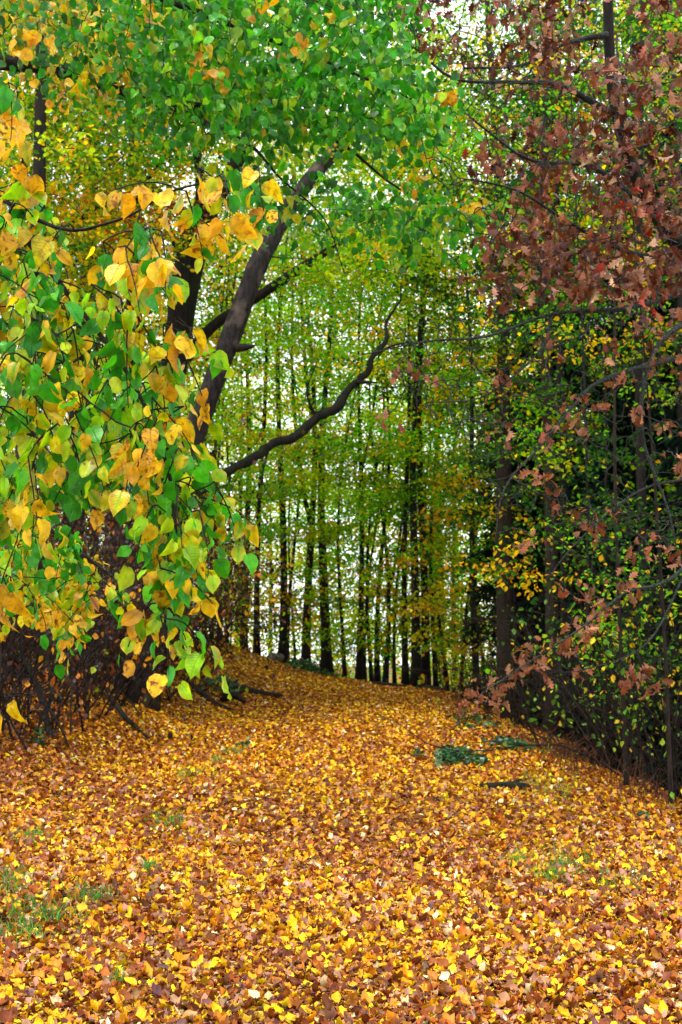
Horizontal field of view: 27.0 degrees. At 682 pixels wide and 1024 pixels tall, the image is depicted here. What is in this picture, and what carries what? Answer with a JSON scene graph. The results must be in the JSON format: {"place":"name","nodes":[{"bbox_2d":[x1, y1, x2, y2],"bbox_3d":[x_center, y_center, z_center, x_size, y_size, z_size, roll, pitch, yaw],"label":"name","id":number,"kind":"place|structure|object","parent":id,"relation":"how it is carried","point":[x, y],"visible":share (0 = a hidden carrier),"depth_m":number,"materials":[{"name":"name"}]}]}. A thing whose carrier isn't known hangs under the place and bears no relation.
{"place":"outdoors","nodes":[
{"label":"outdoors","id":0,"kind":"place"},
{"bbox_2d":[0,643,677,1023],"bbox_3d":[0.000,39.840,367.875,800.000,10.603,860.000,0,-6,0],"label":"ground","id":1,"kind":"structure","parent":0,"point":[312,831],"depth_m":18.61,"materials":[{"name":"brown soil"}]},
{"bbox_2d":[28,725,47,745],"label":"ground ivy","id":2,"kind":"object","parent":1,"relation":"on","point":[39,740],"visible":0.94,"depth_m":13.03,"materials":[{"name":"green plant"}]},
{"bbox_2d":[15,640,111,747],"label":"dead stem","id":3,"kind":"object","parent":1,"relation":"on","point":[41,700],"visible":0.41,"depth_m":13.87,"materials":[{"name":"wood"}]},
{"bbox_2d":[0,17,147,566],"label":"maple tree","id":4,"kind":"object","parent":1,"relation":"on","point":[1,420],"visible":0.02,"depth_m":26.38,"materials":[{"name":"green plant"}]},
{"bbox_2d":[0,463,152,755],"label":"thicket shrub","id":5,"kind":"object","parent":1,"relation":"on","point":[14,657],"visible":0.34,"depth_m":12.98,"materials":[{"name":"brown plant"}]},
{"bbox_2d":[0,436,211,768],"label":"thicket shrub","id":6,"kind":"object","parent":1,"relation":"on","point":[132,594],"visible":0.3,"depth_m":13.79,"materials":[{"name":"brown plant"}]},
{"bbox_2d":[0,458,227,718],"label":"thicket shrub","id":7,"kind":"object","parent":1,"relation":"on","point":[88,707],"visible":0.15,"depth_m":15.30,"materials":[{"name":"brown plant"}]},
{"bbox_2d":[0,403,241,657],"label":"thicket shrub","id":8,"kind":"object","parent":1,"relation":"on","point":[240,496],"visible":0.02,"depth_m":20.21,"materials":[{"name":"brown plant"}]},
{"bbox_2d":[1,47,254,560],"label":"maple tree","id":9,"kind":"object","parent":1,"relation":"on","point":[159,323],"visible":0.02,"depth_m":27.20,"materials":[{"name":"yellow plant"}]},
{"bbox_2d":[0,9,277,574],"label":"maple tree","id":10,"kind":"object","parent":1,"relation":"on","point":[144,331],"visible":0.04,"depth_m":22.56,"materials":[{"name":"yellow plant"}]},
{"bbox_2d":[0,82,282,731],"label":"linden tree","id":11,"kind":"object","parent":1,"relation":"on","point":[106,419],"visible":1,"depth_m":4.75,"materials":[{"name":"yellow plant"}]},
{"bbox_2d":[22,474,260,715],"bbox_3d":[-2.992,0.942,17.535,3.721,3.999,3.934,3,-6,-29],"label":"thicket shrub","id":12,"kind":"object","parent":1,"relation":"on","point":[121,702],"visible":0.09,"depth_m":16.96,"materials":[{"name":"brown plant"}]},
{"bbox_2d":[0,1,293,679],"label":"maple tree","id":13,"kind":"object","parent":1,"relation":"on","point":[40,120],"visible":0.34,"depth_m":17.46,"materials":[{"name":"yellow plant"}]},
{"bbox_2d":[32,491,275,694],"bbox_3d":[-2.918,1.129,19.412,4.113,3.847,4.694,0,-6,0],"label":"thicket shrub","id":14,"kind":"object","parent":1,"relation":"on","point":[245,613],"visible":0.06,"depth_m":19.37,"materials":[{"name":"brown plant"}]},
{"bbox_2d":[12,8,300,584],"bbox_3d":[-4.862,-5.553,30.915,8.573,16.845,7.887,0,-6,0],"label":"maple tree","id":15,"kind":"object","parent":1,"relation":"on","point":[95,539],"visible":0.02,"depth_m":29.56,"materials":[{"name":"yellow plant"}]},
{"bbox_2d":[37,533,286,701],"bbox_3d":[-2.711,1.584,19.416,3.441,2.654,3.739,-2,-6,16],"label":"thicket shrub","id":16,"kind":"object","parent":1,"relation":"on","point":[226,639],"visible":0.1,"depth_m":19.28,"materials":[{"name":"brown plant"}]},
{"bbox_2d":[0,11,330,637],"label":"maple tree","id":17,"kind":"object","parent":1,"relation":"on","point":[208,298],"visible":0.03,"depth_m":23.62,"materials":[{"name":"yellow plant"}]},
{"bbox_2d":[0,0,343,674],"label":"maple tree","id":18,"kind":"object","parent":1,"relation":"on","point":[185,312],"visible":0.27,"depth_m":19.57,"materials":[{"name":"yellow plant"}]},
{"bbox_2d":[0,11,345,582],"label":"maple tree","id":19,"kind":"object","parent":1,"relation":"on","point":[128,302],"visible":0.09,"depth_m":22.48,"materials":[{"name":"yellow plant"}]},
{"bbox_2d":[59,40,295,648],"bbox_3d":[-4.065,-3.747,33.441,6.351,15.756,6.400,0,-6,0],"label":"maple tree","id":20,"kind":"object","parent":1,"relation":"on","point":[67,417],"visible":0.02,"depth_m":33.77,"materials":[{"name":"green plant"}]},
{"bbox_2d":[88,444,275,654],"bbox_3d":[-2.794,0.941,25.682,3.795,4.642,4.825,2,-6,-24],"label":"thicket shrub","id":21,"kind":"object","parent":1,"relation":"on","point":[233,598],"visible":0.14,"depth_m":25.88,"materials":[{"name":"brown plant"}]},
{"bbox_2d":[0,337,370,699],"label":"thicket shrub","id":22,"kind":"object","parent":1,"relation":"on","point":[252,550],"visible":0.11,"depth_m":20.75,"materials":[{"name":"brown plant"}]},
{"bbox_2d":[0,328,381,678],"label":"thicket shrub","id":23,"kind":"object","parent":1,"relation":"on","point":[219,593],"visible":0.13,"depth_m":18.02,"materials":[{"name":"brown plant"}]},
{"bbox_2d":[64,143,346,637],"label":"maple tree","id":24,"kind":"object","parent":1,"relation":"on","point":[266,397],"visible":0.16,"depth_m":27.02,"materials":[{"name":"green plant"}]},
{"bbox_2d":[82,412,339,691],"bbox_3d":[-2.492,0.733,22.932,4.633,4.769,5.113,-4,-7,37],"label":"thicket shrub","id":25,"kind":"object","parent":1,"relation":"on","point":[256,578],"visible":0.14,"depth_m":22.86,"materials":[{"name":"brown plant"}]},
{"bbox_2d":[95,223,330,642],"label":"maple tree","id":26,"kind":"object","parent":1,"relation":"on","point":[249,486],"visible":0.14,"depth_m":28.79,"materials":[{"name":"green plant"}]},
{"bbox_2d":[193,674,257,694],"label":"ground ivy","id":27,"kind":"object","parent":1,"relation":"on","point":[231,687],"visible":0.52,"depth_m":21.84,"materials":[{"name":"green plant"}]},
{"bbox_2d":[219,690,246,703],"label":"fallen branch","id":28,"kind":"object","parent":1,"relation":"on","point":[238,696],"visible":0.9,"depth_m":20.22,"materials":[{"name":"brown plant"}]},
{"bbox_2d":[122,139,353,650],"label":"maple tree","id":29,"kind":"object","parent":1,"relation":"on","point":[253,473],"visible":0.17,"depth_m":29.98,"materials":[{"name":"green plant"}]},
{"bbox_2d":[120,51,356,654],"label":"maple tree","id":30,"kind":"object","parent":1,"relation":"on","point":[259,506],"visible":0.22,"depth_m":29.00,"materials":[{"name":"green plant"}]},
{"bbox_2d":[0,0,526,276],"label":"linden tree","id":31,"kind":"object","parent":1,"relation":"on","point":[279,109],"visible":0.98,"depth_m":9.20,"materials":[{"name":"green plant"}]},
{"bbox_2d":[141,117,390,641],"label":"maple tree","id":32,"kind":"object","parent":1,"relation":"on","point":[249,491],"visible":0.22,"depth_m":26.80,"materials":[{"name":"green plant"}]},
{"bbox_2d":[142,153,400,637],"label":"maple tree","id":33,"kind":"object","parent":1,"relation":"on","point":[275,377],"visible":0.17,"depth_m":28.45,"materials":[{"name":"green plant"}]},
{"bbox_2d":[223,521,332,658],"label":"crest shrub","id":34,"kind":"object","parent":1,"relation":"on","point":[296,612],"visible":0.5,"depth_m":28.77,"materials":[{"name":"green plant"}]},
{"bbox_2d":[176,504,392,675],"bbox_3d":[-1.487,1.940,32.681,5.584,4.904,4.931,0,-6,0],"label":"crest shrub","id":35,"kind":"object","parent":1,"relation":"on","point":[319,657],"visible":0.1,"depth_m":32.98,"materials":[{"name":"green plant"}]},
{"bbox_2d":[185,106,410,662],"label":"maple tree","id":36,"kind":"object","parent":1,"relation":"on","point":[283,541],"visible":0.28,"depth_m":29.07,"materials":[{"name":"green plant"}]},
{"bbox_2d":[0,169,608,691],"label":"distant woodland","id":37,"kind":"object","parent":1,"relation":"on","point":[318,653],"visible":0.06,"depth_m":41.23,"materials":[{"name":"green plant"}]},
{"bbox_2d":[152,266,458,658],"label":"maple tree","id":38,"kind":"object","parent":1,"relation":"on","point":[294,540],"visible":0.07,"depth_m":30.48,"materials":[{"name":"green plant"}]},
{"bbox_2d":[201,146,412,663],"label":"maple tree","id":39,"kind":"object","parent":1,"relation":"on","point":[305,648],"visible":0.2,"depth_m":29.43,"materials":[{"name":"green plant"}]},
{"bbox_2d":[57,0,562,711],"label":"maple tree","id":40,"kind":"object","parent":1,"relation":"on","point":[229,344],"visible":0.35,"depth_m":19.63,"materials":[{"name":"green plant"}]},
{"bbox_2d":[284,657,337,676],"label":"ground ivy","id":41,"kind":"object","parent":1,"relation":"on","point":[310,666],"visible":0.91,"depth_m":27.16,"materials":[{"name":"green plant"}]},
{"bbox_2d":[199,250,438,661],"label":"maple tree","id":42,"kind":"object","parent":1,"relation":"on","point":[289,569],"visible":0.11,"depth_m":30.82,"materials":[{"name":"green plant"}]},
{"bbox_2d":[0,744,653,983],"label":"grass","id":43,"kind":"structure","parent":1,"relation":"on","point":[146,864],"depth_m":7.99,"materials":[{"name":"plant"}]},
{"bbox_2d":[251,505,420,682],"bbox_3d":[-0.040,1.898,30.801,5.091,4.523,4.041,5,-7,-42],"label":"crest shrub","id":44,"kind":"object","parent":1,"relation":"on","point":[335,641],"visible":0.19,"depth_m":31.18,"materials":[{"name":"green plant"}]},
{"bbox_2d":[0,606,681,1023],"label":"fallen leaves","id":45,"kind":"object","parent":1,"relation":"on","point":[268,910],"depth_m":8.27,"materials":[{"name":"plant"}]},
{"bbox_2d":[98,678,149,738],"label":"fallen branch","id":46,"kind":"object","parent":45,"relation":"on","point":[121,712],"visible":0.67,"depth_m":16.13,"materials":[{"name":"wood"}]},
{"bbox_2d":[221,680,282,697],"bbox_3d":[-1.389,2.747,22.115,1.160,0.275,0.256,-5,-7,39],"label":"fallen log","id":47,"kind":"object","parent":45,"relation":"on","point":[258,691],"visible":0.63,"depth_m":21.86,"materials":[{"name":"wood"}]},
{"bbox_2d":[479,778,528,790],"bbox_3d":[1.395,2.314,12.044,0.447,0.121,0.155,-4,-7,37],"label":"fallen log","id":48,"kind":"object","parent":45,"relation":"on","point":[514,783],"visible":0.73,"depth_m":12.02,"materials":[{"name":"wood"}]},
{"bbox_2d":[202,136,481,679],"bbox_3d":[0.003,-2.035,28.474,5.404,11.101,4.528,2,-6,-20],"label":"maple tree","id":49,"kind":"object","parent":1,"relation":"on","point":[359,670],"visible":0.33,"depth_m":28.07,"materials":[{"name":"green plant"}]},
{"bbox_2d":[215,150,474,673],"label":"maple tree","id":50,"kind":"object","parent":1,"relation":"on","point":[326,659],"visible":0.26,"depth_m":28.92,"materials":[{"name":"green plant"}]},
{"bbox_2d":[261,538,455,677],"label":"crest shrub","id":51,"kind":"object","parent":1,"relation":"on","point":[340,655],"visible":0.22,"depth_m":30.96,"materials":[{"name":"green plant"}]},
{"bbox_2d":[241,236,494,681],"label":"maple tree","id":52,"kind":"object","parent":1,"relation":"on","point":[385,675],"visible":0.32,"depth_m":27.80,"materials":[{"name":"green plant"}]},
{"bbox_2d":[232,244,511,679],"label":"maple tree","id":53,"kind":"object","parent":1,"relation":"on","point":[344,573],"visible":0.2,"depth_m":28.77,"materials":[{"name":"green plant"}]},
{"bbox_2d":[254,181,495,681],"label":"maple tree","id":54,"kind":"object","parent":1,"relation":"on","point":[368,503],"visible":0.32,"depth_m":27.90,"materials":[{"name":"green plant"}]},
{"bbox_2d":[242,128,511,686],"bbox_3d":[1.424,-1.969,26.899,4.739,10.894,6.771,-4,-7,33],"label":"maple tree","id":55,"kind":"object","parent":1,"relation":"on","point":[414,679],"visible":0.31,"depth_m":26.88,"materials":[{"name":"green plant"}]},
{"bbox_2d":[252,180,523,676],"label":"maple tree","id":56,"kind":"object","parent":1,"relation":"on","point":[340,607],"visible":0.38,"depth_m":27.84,"materials":[{"name":"green plant"}]},
{"bbox_2d":[292,164,493,681],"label":"maple tree","id":57,"kind":"object","parent":1,"relation":"on","point":[377,671],"visible":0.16,"depth_m":28.72,"materials":[{"name":"green plant"}]},
{"bbox_2d":[277,134,522,684],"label":"maple tree","id":58,"kind":"object","parent":1,"relation":"on","point":[405,677],"visible":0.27,"depth_m":27.45,"materials":[{"name":"green plant"}]},
{"bbox_2d":[278,150,522,683],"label":"maple tree","id":59,"kind":"object","parent":1,"relation":"on","point":[394,678],"visible":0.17,"depth_m":27.63,"materials":[{"name":"green plant"}]},
{"bbox_2d":[289,325,515,690],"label":"maple tree","id":60,"kind":"object","parent":1,"relation":"on","point":[381,539],"visible":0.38,"depth_m":27.50,"materials":[{"name":"green plant"}]},
{"bbox_2d":[317,578,493,691],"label":"crest shrub","id":61,"kind":"object","parent":1,"relation":"on","point":[338,664],"visible":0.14,"depth_m":30.76,"materials":[{"name":"green plant"}]},
{"bbox_2d":[292,237,534,686],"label":"maple tree","id":62,"kind":"object","parent":1,"relation":"on","point":[435,683],"visible":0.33,"depth_m":27.09,"materials":[{"name":"green plant"}]},
{"bbox_2d":[333,540,496,695],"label":"crest shrub","id":63,"kind":"object","parent":1,"relation":"on","point":[392,620],"visible":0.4,"depth_m":26.66,"materials":[{"name":"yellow plant"}]},
{"bbox_2d":[297,43,538,684],"bbox_3d":[1.776,-2.774,27.963,5.642,12.849,5.119,-4,-7,33],"label":"maple tree","id":64,"kind":"object","parent":1,"relation":"on","point":[425,662],"visible":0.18,"depth_m":27.42,"materials":[{"name":"green plant"}]},
{"bbox_2d":[337,247,530,693],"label":"maple tree","id":65,"kind":"object","parent":1,"relation":"on","point":[476,529],"visible":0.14,"depth_m":27.67,"materials":[{"name":"green plant"}]},
{"bbox_2d":[432,741,488,767],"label":"ground ivy","id":66,"kind":"object","parent":1,"relation":"on","point":[457,757],"visible":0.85,"depth_m":13.81,"materials":[{"name":"green plant"}]},
{"bbox_2d":[339,41,583,698],"bbox_3d":[2.289,-2.296,26.267,5.058,12.376,5.478,0,-6,0],"label":"maple tree","id":67,"kind":"object","parent":1,"relation":"on","point":[472,605],"visible":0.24,"depth_m":25.96,"materials":[{"name":"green plant"}]},
{"bbox_2d":[397,673,525,731],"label":"dry stalks","id":68,"kind":"object","parent":1,"relation":"on","point":[452,702],"visible":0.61,"depth_m":18.73,"materials":[{"name":"plant"}]},
{"bbox_2d":[320,0,624,702],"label":"beech tree","id":69,"kind":"object","parent":1,"relation":"on","point":[391,391],"visible":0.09,"depth_m":27.11,"materials":[{"name":"green plant"}]},
{"bbox_2d":[447,709,500,729],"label":"ground ivy","id":70,"kind":"object","parent":1,"relation":"on","point":[478,718],"visible":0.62,"depth_m":17.87,"materials":[{"name":"green plant"}]},
{"bbox_2d":[322,0,630,723],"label":"beech tree","id":71,"kind":"object","parent":1,"relation":"on","point":[505,517],"visible":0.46,"depth_m":20.48,"materials":[{"name":"green plant"}]},
{"bbox_2d":[381,318,590,695],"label":"maple tree","id":72,"kind":"object","parent":1,"relation":"on","point":[440,344],"visible":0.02,"depth_m":28.86,"materials":[{"name":"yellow plant"}]},
{"bbox_2d":[481,735,535,753],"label":"ground ivy","id":73,"kind":"object","parent":1,"relation":"on","point":[501,738],"visible":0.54,"depth_m":15.08,"materials":[{"name":"green plant"}]},
{"bbox_2d":[338,512,681,789],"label":"undergrowth shrub","id":74,"kind":"object","parent":1,"relation":"on","point":[596,733],"visible":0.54,"depth_m":13.21,"materials":[{"name":"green plant"}]},
{"bbox_2d":[390,596,630,732],"bbox_3d":[2.245,1.984,18.540,3.348,2.069,3.422,0,-6,0],"label":"undergrowth shrub","id":75,"kind":"object","parent":1,"relation":"on","point":[509,681],"visible":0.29,"depth_m":18.14,"materials":[{"name":"brown plant"}]},
{"bbox_2d":[386,17,648,695],"bbox_3d":[4.070,-2.901,32.754,7.064,17.207,8.107,0,-6,0],"label":"beech tree","id":76,"kind":"object","parent":1,"relation":"on","point":[462,437],"visible":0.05,"depth_m":31.84,"materials":[{"name":"green plant"}]},
{"bbox_2d":[361,0,681,717],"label":"oak tree","id":77,"kind":"object","parent":1,"relation":"on","point":[649,204],"visible":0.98,"depth_m":9.82,"materials":[{"name":"brown plant"}]},
{"bbox_2d":[490,459,557,707],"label":"spruce tree","id":78,"kind":"object","parent":1,"relation":"on","point":[525,604],"visible":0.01,"depth_m":24.59,"materials":[{"name":"green plant"}]},
{"bbox_2d":[383,485,681,785],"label":"undergrowth shrub","id":79,"kind":"object","parent":1,"relation":"on","point":[544,641],"visible":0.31,"depth_m":15.40,"materials":[{"name":"brown plant"}]},
{"bbox_2d":[390,0,681,714],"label":"beech tree","id":80,"kind":"object","parent":1,"relation":"on","point":[472,562],"visible":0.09,"depth_m":23.77,"materials":[{"name":"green plant"}]},
{"bbox_2d":[457,56,616,727],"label":"spruce tree","id":81,"kind":"object","parent":1,"relation":"on","point":[489,589],"visible":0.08,"depth_m":23.43,"materials":[{"name":"green plant"}]},
{"bbox_2d":[494,715,586,747],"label":"weed clump","id":82,"kind":"object","parent":1,"relation":"on","point":[527,730],"visible":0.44,"depth_m":16.16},
{"bbox_2d":[409,569,681,772],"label":"undergrowth shrub","id":83,"kind":"object","parent":1,"relation":"on","point":[495,669],"visible":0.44,"depth_m":15.41,"materials":[{"name":"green plant"}]},
{"bbox_2d":[432,0,674,740],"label":"beech tree","id":84,"kind":"object","parent":1,"relation":"on","point":[560,374],"visible":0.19,"depth_m":19.50,"materials":[{"name":"green plant"}]},
{"bbox_2d":[519,721,597,765],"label":"weed clump","id":85,"kind":"object","parent":1,"relation":"on","point":[539,750],"visible":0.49,"depth_m":14.47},
{"bbox_2d":[436,495,681,795],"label":"undergrowth shrub","id":86,"kind":"object","parent":1,"relation":"on","point":[578,663],"visible":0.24,"depth_m":16.85,"materials":[{"name":"brown plant"}]},
{"bbox_2d":[453,13,669,739],"bbox_3d":[3.122,-3.423,19.133,3.212,13.002,5.806,-1,-6,6],"label":"beech tree","id":87,"kind":"object","parent":1,"relation":"on","point":[549,483],"visible":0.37,"depth_m":18.16,"materials":[{"name":"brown plant"}]},
{"bbox_2d":[457,1,674,522],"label":"beech tree","id":88,"kind":"object","parent":1,"relation":"on","point":[566,206],"depth_m":26.68,"materials":[{"name":"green plant"}]},
{"bbox_2d":[455,0,681,775],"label":"beech tree","id":89,"kind":"object","parent":1,"relation":"on","point":[640,469],"visible":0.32,"depth_m":16.21,"materials":[{"name":"brown plant"}]},
{"bbox_2d":[461,0,681,764],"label":"beech sapling","id":90,"kind":"object","parent":1,"relation":"on","point":[515,552],"visible":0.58,"depth_m":15.54,"materials":[{"name":"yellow plant"}]},
{"bbox_2d":[481,520,681,800],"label":"undergrowth shrub","id":91,"kind":"object","parent":1,"relation":"on","point":[631,698],"visible":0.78,"depth_m":12.41,"materials":[{"name":"green plant"}]},
{"bbox_2d":[487,31,681,785],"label":"beech sapling","id":92,"kind":"object","parent":1,"relation":"on","point":[588,535],"visible":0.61,"depth_m":12.69,"materials":[{"name":"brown plant"}]},
{"bbox_2d":[526,728,651,778],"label":"weed clump","id":93,"kind":"object","parent":1,"relation":"on","point":[569,764],"visible":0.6,"depth_m":13.28,"materials":[{"name":"plant"}]},
{"bbox_2d":[498,47,681,767],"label":"beech sapling","id":94,"kind":"object","parent":1,"relation":"on","point":[619,396],"visible":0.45,"depth_m":16.52,"materials":[{"name":"green plant"}]},
{"bbox_2d":[523,333,661,709],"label":"spruce tree","id":95,"kind":"object","parent":1,"relation":"on","point":[594,413],"visible":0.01,"depth_m":22.44,"materials":[{"name":"green plant"}]},
{"bbox_2d":[516,2,681,746],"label":"spruce tree","id":96,"kind":"object","parent":1,"relation":"on","point":[673,304],"visible":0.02,"depth_m":21.14,"materials":[{"name":"green plant"}]},
{"bbox_2d":[526,52,681,719],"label":"beech tree","id":97,"kind":"object","parent":1,"relation":"on","point":[572,388],"visible":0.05,"depth_m":20.41,"materials":[{"name":"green plant"}]},
{"bbox_2d":[533,100,681,805],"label":"beech sapling","id":98,"kind":"object","parent":1,"relation":"on","point":[667,674],"visible":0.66,"depth_m":11.55,"materials":[{"name":"green plant"}]},
{"bbox_2d":[539,0,681,638],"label":"beech tree","id":99,"kind":"object","parent":1,"relation":"on","point":[678,370],"visible":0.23,"depth_m":17.61,"materials":[{"name":"brown plant"}]},
{"bbox_2d":[550,353,680,786],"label":"spruce tree","id":100,"kind":"object","parent":1,"relation":"on","point":[624,422],"visible":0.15,"depth_m":17.55,"materials":[{"name":"green plant"}]},
{"bbox_2d":[583,324,676,758],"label":"spruce tree","id":101,"kind":"object","parent":1,"relation":"on","point":[671,414],"visible":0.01,"depth_m":19.95,"materials":[{"name":"green plant"}]},
{"bbox_2d":[592,754,681,817],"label":"weed clump","id":102,"kind":"object","parent":1,"relation":"on","point":[642,782],"visible":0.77,"depth_m":11.37,"materials":[{"name":"plant"}]},
{"bbox_2d":[607,379,681,787],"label":"spruce tree","id":103,"kind":"object","parent":1,"relation":"on","point":[667,464],"visible":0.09,"depth_m":16.18,"materials":[{"name":"green plant"}]},
{"bbox_2d":[629,481,681,798],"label":"spruce tree","id":104,"kind":"object","parent":1,"relation":"on","point":[649,717],"visible":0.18,"depth_m":14.74,"materials":[{"name":"green plant"}]},
{"bbox_2d":[0,0,680,665],"label":"sky","id":105,"kind":"structure","parent":0,"point":[459,16],"materials":[{"name":"white"}]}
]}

